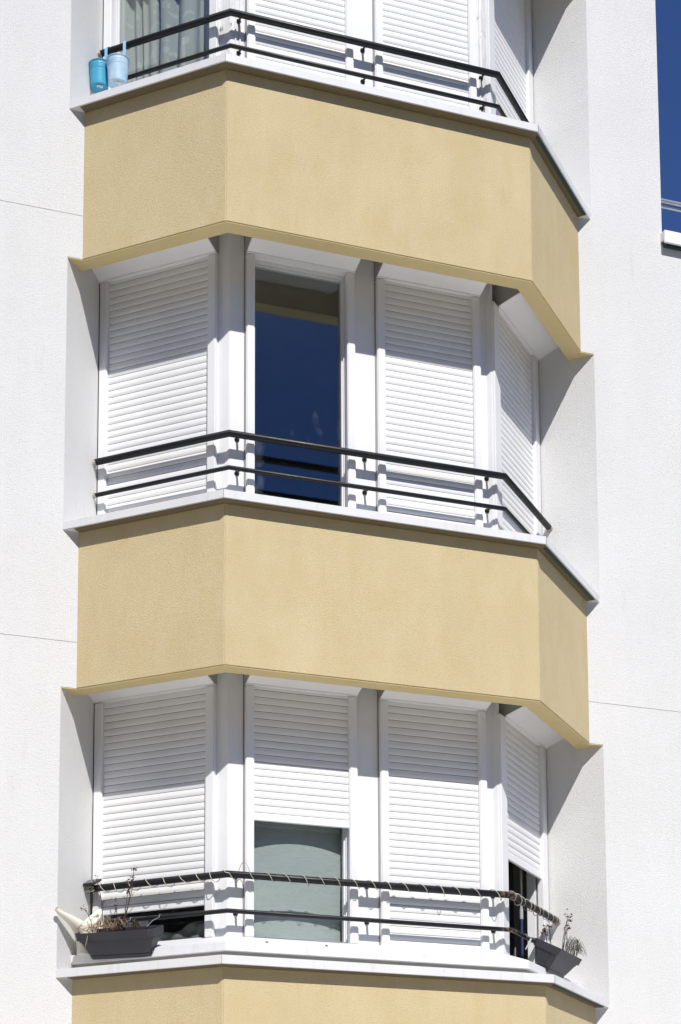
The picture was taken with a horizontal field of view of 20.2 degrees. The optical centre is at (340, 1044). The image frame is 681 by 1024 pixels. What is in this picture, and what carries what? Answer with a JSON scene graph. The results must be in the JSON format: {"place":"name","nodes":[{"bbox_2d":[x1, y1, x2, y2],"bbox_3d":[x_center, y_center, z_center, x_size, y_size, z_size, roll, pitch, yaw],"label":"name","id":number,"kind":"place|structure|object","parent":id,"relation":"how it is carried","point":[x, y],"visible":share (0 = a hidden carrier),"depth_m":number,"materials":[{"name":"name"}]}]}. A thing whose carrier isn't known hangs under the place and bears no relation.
{"place":"outdoors","nodes":[
{"label":"outdoors","id":0,"kind":"place"},
{"bbox_2d":[519,867,523,958],"bbox_3d":[1.192,-0.901,12.614,0.024,0.850,0.024,3,-8,-20],"label":"window frame","id":1,"kind":"object","parent":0,"point":[521,912],"visible":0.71,"depth_m":12.60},
{"bbox_2d":[655,0,680,232],"label":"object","id":2,"kind":"structure","parent":0,"point":[668,12],"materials":[{"name":"blue glass"}]},
{"label":"ground","id":3,"kind":"structure","parent":0,"visible":0},
{"bbox_2d":[0,0,680,1023],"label":"apartment building","id":4,"kind":"structure","parent":3,"relation":"on","point":[340,414],"depth_m":11.86,"materials":[{"name":"white paint"}]},
{"bbox_2d":[55,907,103,954],"bbox_3d":[-1.550,-0.688,11.362,0.112,0.300,0.411,-6,-9,36],"label":"watering can","id":5,"kind":"object","parent":4,"relation":"on","point":[74,923],"visible":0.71,"depth_m":11.34,"materials":[{"name":"beige plastic"}]},
{"bbox_2d":[83,879,100,914],"bbox_3d":[-1.517,-0.881,11.617,0.095,0.269,0.097,-4,-8,25],"label":"balcony railing","id":6,"kind":"object","parent":4,"relation":"attached to","point":[90,883],"visible":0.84,"depth_m":11.60,"materials":[{"name":"grey metal"}]},
{"bbox_2d":[89,47,107,92],"bbox_3d":[-1.536,-6.287,12.273,0.169,0.347,0.169,3,-8,-20],"label":"hanging pot","id":7,"kind":"object","parent":4,"relation":"hanging from","point":[98,75],"visible":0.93,"depth_m":12.20,"materials":[{"name":"blue plastic"}]},
{"bbox_2d":[106,41,129,87],"bbox_3d":[-1.413,-6.286,12.211,0.175,0.365,0.175,3,-8,-20],"label":"hanging pot","id":8,"kind":"object","parent":4,"relation":"hanging from","point":[117,67],"visible":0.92,"depth_m":12.13,"materials":[{"name":"blue plastic"}]},
{"bbox_2d":[75,914,163,959],"bbox_3d":[-1.264,-0.642,11.319,0.531,0.304,0.358,-4,-8,24],"label":"planter box","id":9,"kind":"object","parent":4,"relation":"on","point":[131,942],"visible":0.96,"depth_m":11.19,"materials":[{"name":"plastic"}]},
{"bbox_2d":[94,875,105,931],"bbox_3d":[-1.430,-0.835,11.354,0.066,0.357,0.062,3,-8,-20],"label":"dried stalk","id":10,"kind":"object","parent":9,"relation":"in","point":[101,898],"visible":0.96,"depth_m":11.34,"materials":[{"name":"brown plant"}]},
{"bbox_2d":[76,916,127,946],"bbox_3d":[-1.403,-0.668,11.279,0.354,0.207,0.159,-3,-8,22],"label":"dry grass tuft","id":11,"kind":"object","parent":9,"relation":"in","point":[105,925],"visible":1,"depth_m":11.27,"materials":[{"name":"plant"}]},
{"bbox_2d":[117,865,136,930],"bbox_3d":[-1.259,-0.863,11.278,0.144,0.401,0.076,-3,-8,18],"label":"dried stalk","id":12,"kind":"object","parent":9,"relation":"in","point":[125,914],"visible":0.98,"depth_m":11.26,"materials":[{"name":"brown plant"}]},
{"bbox_2d":[88,674,216,941],"bbox_3d":[-1.168,-1.472,11.537,0.852,1.722,0.371,-4,-8,25],"label":"window","id":13,"kind":"structure","parent":4,"relation":"in","point":[154,795],"depth_m":11.62,"materials":[{"name":"white plastic"}]},
{"bbox_2d":[92,235,218,514],"bbox_3d":[-1.185,-4.101,11.878,0.852,1.920,0.349,-4,-8,25],"label":"window","id":14,"kind":"structure","parent":4,"relation":"in","point":[158,335],"depth_m":11.98,"materials":[{"name":"white plastic"}]},
{"bbox_2d":[103,0,218,88],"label":"window","id":15,"kind":"structure","parent":4,"relation":"in","point":[111,28],"depth_m":12.45,"materials":[{"name":"white plastic"}]},
{"bbox_2d":[120,0,208,83],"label":"lace curtain","id":16,"kind":"object","parent":4,"relation":"hanging from","point":[139,18],"visible":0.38,"depth_m":12.42,"materials":[{"name":"white fabric"}]},
{"bbox_2d":[158,921,203,940],"bbox_3d":[-0.967,-0.690,11.551,0.520,0.172,0.047,-3,-8,23],"label":"grey curtain","id":17,"kind":"object","parent":4,"relation":"hanging from","point":[193,930],"visible":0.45,"depth_m":11.54,"materials":[{"name":"fabric"}]},
{"bbox_2d":[254,821,339,941],"bbox_3d":[-0.290,-1.354,11.649,0.620,1.495,0.049,2,-8,-19],"label":"cloth blind","id":18,"kind":"object","parent":4,"relation":"hanging from","point":[296,849],"visible":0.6,"depth_m":11.59,"materials":[{"name":"white fabric"}]},
{"bbox_2d":[246,0,353,81],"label":"window","id":19,"kind":"structure","parent":4,"relation":"in","point":[336,16],"depth_m":12.24,"materials":[{"name":"white plastic"}]},
{"bbox_2d":[244,236,360,507],"bbox_3d":[-0.217,-4.112,11.825,0.725,1.920,0.383,3,-8,-20],"label":"window","id":20,"kind":"structure","parent":4,"relation":"in","point":[262,254],"depth_m":11.98,"materials":[{"name":"white plastic"}]},
{"bbox_2d":[243,674,361,943],"bbox_3d":[-0.205,-1.484,11.474,0.725,1.722,0.383,3,-8,-20],"label":"window","id":21,"kind":"structure","parent":4,"relation":"in","point":[301,754],"depth_m":11.59,"materials":[{"name":"white plastic"}]},
{"bbox_2d":[86,862,558,923],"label":"string lights","id":22,"kind":"object","parent":4,"relation":"attached to","point":[358,888],"visible":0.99,"depth_m":11.60},
{"bbox_2d":[373,0,476,110],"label":"window","id":23,"kind":"structure","parent":4,"relation":"in","point":[446,29],"depth_m":12.55,"materials":[{"name":"white plastic"}]},
{"bbox_2d":[374,261,486,526],"bbox_3d":[0.601,-4.077,12.112,0.726,1.920,0.361,3,-8,-20],"label":"window","id":24,"kind":"structure","parent":4,"relation":"in","point":[428,346],"depth_m":12.22,"materials":[{"name":"white plastic"}]},
{"bbox_2d":[377,689,491,951],"bbox_3d":[0.613,-1.426,11.758,0.726,1.769,0.361,3,-8,-20],"label":"window","id":25,"kind":"structure","parent":4,"relation":"in","point":[433,813],"depth_m":11.85,"materials":[{"name":"white plastic"}]},
{"bbox_2d":[486,0,533,123],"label":"window","id":26,"kind":"structure","parent":4,"relation":"in","point":[509,22],"depth_m":13.18,"materials":[{"name":"white plastic"}]},
{"bbox_2d":[491,285,557,535],"bbox_3d":[1.242,-3.998,12.728,0.316,1.920,0.904,-4,-8,25],"label":"window","id":27,"kind":"structure","parent":4,"relation":"in","point":[520,339],"depth_m":12.78,"materials":[{"name":"white plastic"}]},
{"bbox_2d":[497,703,563,962],"bbox_3d":[1.244,-1.369,12.381,0.338,1.722,0.904,-4,-8,25],"label":"window","id":28,"kind":"structure","parent":4,"relation":"in","point":[523,738],"depth_m":12.48,"materials":[{"name":"white plastic"}]},
{"bbox_2d":[521,934,581,977],"bbox_3d":[1.314,-0.569,12.089,0.302,0.267,0.503,-4,-8,25],"label":"planter box","id":29,"kind":"object","parent":4,"relation":"on","point":[555,960],"visible":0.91,"depth_m":11.92,"materials":[{"name":"plastic"}]},
{"bbox_2d":[540,920,569,951],"bbox_3d":[1.359,-0.686,12.070,0.053,0.188,0.334,-6,-9,36],"label":"dried stalk","id":30,"kind":"object","parent":29,"relation":"in","point":[550,926],"visible":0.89,"depth_m":11.98,"materials":[{"name":"grey plant"}]},
{"bbox_2d":[562,908,571,949],"bbox_3d":[1.438,-0.728,12.199,0.055,0.305,0.193,-5,-9,33],"label":"dried stalk","id":31,"kind":"object","parent":29,"relation":"on","point":[566,925],"visible":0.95,"depth_m":12.21,"materials":[{"name":"grey plant"}]},
{"bbox_2d":[563,934,586,956],"bbox_3d":[1.508,-0.625,12.298,0.130,0.159,0.245,-4,-8,23],"label":"dry grass tuft","id":32,"kind":"object","parent":29,"relation":"in","point":[578,946],"visible":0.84,"depth_m":12.24,"materials":[{"name":"grey plant"}]}
]}

